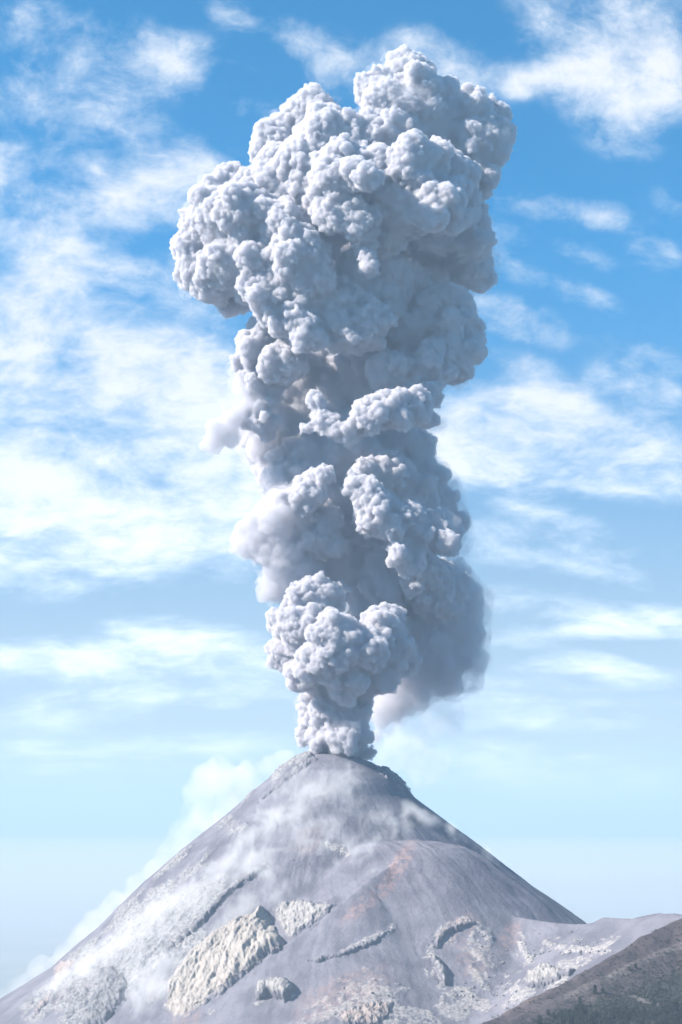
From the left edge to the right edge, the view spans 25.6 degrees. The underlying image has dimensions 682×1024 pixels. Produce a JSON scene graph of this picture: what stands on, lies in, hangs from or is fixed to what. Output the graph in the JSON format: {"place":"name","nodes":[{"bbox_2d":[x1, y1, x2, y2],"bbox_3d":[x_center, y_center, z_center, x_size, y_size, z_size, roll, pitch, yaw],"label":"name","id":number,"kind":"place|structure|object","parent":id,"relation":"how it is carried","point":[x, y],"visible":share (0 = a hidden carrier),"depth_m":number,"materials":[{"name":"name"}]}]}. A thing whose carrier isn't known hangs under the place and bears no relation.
{"place":"outdoors","nodes":[
{"label":"outdoors","id":0,"kind":"place"},
{"bbox_2d":[0,751,681,1023],"bbox_3d":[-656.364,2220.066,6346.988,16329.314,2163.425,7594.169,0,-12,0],"label":"volcano","id":1,"kind":"structure","parent":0,"point":[408,870],"depth_m":3747.90,"materials":[{"name":"grey stone"}]},
{"bbox_2d":[31,957,77,1014],"bbox_3d":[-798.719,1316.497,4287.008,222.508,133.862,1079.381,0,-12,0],"label":"rock outcrop","id":2,"kind":"object","parent":1,"relation":"on","point":[61,968],"visible":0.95,"depth_m":3959.72,"materials":[{"name":"grey stone"}]},
{"bbox_2d":[75,966,127,1023],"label":"rock outcrop","id":3,"kind":"object","parent":1,"relation":"on","point":[107,996],"visible":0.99,"depth_m":3657.07,"materials":[{"name":"grey stone"}]},
{"bbox_2d":[164,941,175,957],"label":"rock outcrop","id":4,"kind":"object","parent":1,"relation":"on","point":[170,945],"visible":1,"depth_m":3764.36,"materials":[{"name":"grey stone"}]},
{"bbox_2d":[162,905,285,1018],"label":"rock outcrop","id":5,"kind":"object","parent":1,"relation":"on","point":[210,962],"depth_m":3608.06,"materials":[{"name":"grey stone"}]},
{"bbox_2d":[181,865,266,939],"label":"rock outcrop","id":6,"kind":"object","parent":1,"relation":"on","point":[199,922],"visible":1,"depth_m":3852.28,"materials":[{"name":"grey stone"}]},
{"bbox_2d":[254,976,295,1002],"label":"rock outcrop","id":7,"kind":"object","parent":1,"relation":"on","point":[281,988],"visible":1,"depth_m":3330.57,"materials":[{"name":"grey stone"}]},
{"bbox_2d":[256,756,318,803],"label":"rock outcrop","id":8,"kind":"object","parent":1,"relation":"on","point":[302,764],"visible":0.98,"depth_m":4294.07,"materials":[{"name":"grey stone"}]},
{"bbox_2d":[273,899,335,941],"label":"rock outcrop","id":9,"kind":"object","parent":1,"relation":"on","point":[294,917],"visible":0.97,"depth_m":3698.78,"materials":[{"name":"grey stone"}]},
{"bbox_2d":[306,930,389,962],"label":"rock outcrop","id":10,"kind":"object","parent":1,"relation":"on","point":[352,949],"visible":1,"depth_m":3445.53,"materials":[{"name":"grey stone"}]},
{"bbox_2d":[337,1000,393,1023],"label":"rock outcrop","id":11,"kind":"object","parent":1,"relation":"on","point":[374,1012],"visible":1,"depth_m":3220.35,"materials":[{"name":"white stone"}]},
{"bbox_2d":[369,761,410,791],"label":"rock outcrop","id":12,"kind":"object","parent":1,"relation":"on","point":[388,775],"visible":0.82,"depth_m":4343.06,"materials":[{"name":"grey stone"}]},
{"bbox_2d":[430,954,448,985],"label":"rock outcrop","id":13,"kind":"object","parent":1,"relation":"on","point":[439,966],"visible":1,"depth_m":3391.10,"materials":[{"name":"grey stone"}]},
{"bbox_2d":[433,917,475,949],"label":"rock outcrop","id":14,"kind":"object","parent":1,"relation":"on","point":[442,935],"visible":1,"depth_m":3534.43,"materials":[{"name":"grey stone"}]},
{"bbox_2d":[522,963,579,988],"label":"rock outcrop","id":15,"kind":"object","parent":1,"relation":"on","point":[540,975],"visible":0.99,"depth_m":3267.22,"materials":[{"name":"grey stone"}]},
{"bbox_2d":[0,844,681,997],"bbox_3d":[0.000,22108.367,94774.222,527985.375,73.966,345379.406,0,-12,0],"label":"sky","id":16,"kind":"structure","parent":0,"point":[58,902],"depth_m":54029.22,"materials":[{"name":"blue"}]},
{"bbox_2d":[0,0,681,843],"label":"sky","id":17,"kind":"structure","parent":0,"point":[340,341],"materials":[{"name":"blue"}]},
{"bbox_2d":[482,918,681,1023],"bbox_3d":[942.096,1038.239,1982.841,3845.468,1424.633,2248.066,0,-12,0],"label":"hillside","id":18,"kind":"structure","parent":0,"point":[576,986],"depth_m":2533.03,"materials":[{"name":"grey soil"}]},
{"bbox_2d":[535,1015,542,1023],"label":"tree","id":19,"kind":"object","parent":18,"relation":"on","point":[538,1019],"visible":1,"depth_m":2401.12,"materials":[{"name":"grey plant"}]},
{"bbox_2d":[574,1004,578,1011],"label":"tree","id":20,"kind":"object","parent":18,"relation":"on","point":[576,1008],"visible":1,"depth_m":2429.55,"materials":[{"name":"grey plant"}]},
{"bbox_2d":[483,918,681,1023],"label":"scrub","id":21,"kind":"object","parent":18,"relation":"on","point":[649,993],"visible":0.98,"depth_m":2492.66,"materials":[{"name":"plant"}]},
{"bbox_2d":[592,984,597,994],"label":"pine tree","id":22,"kind":"object","parent":18,"relation":"on","point":[595,992],"visible":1,"depth_m":2485.37,"materials":[{"name":"grey plant"}]},
{"bbox_2d":[650,998,657,1006],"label":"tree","id":23,"kind":"object","parent":18,"relation":"on","point":[654,1002],"visible":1,"depth_m":2449.04,"materials":[{"name":"grey plant"}]}
]}

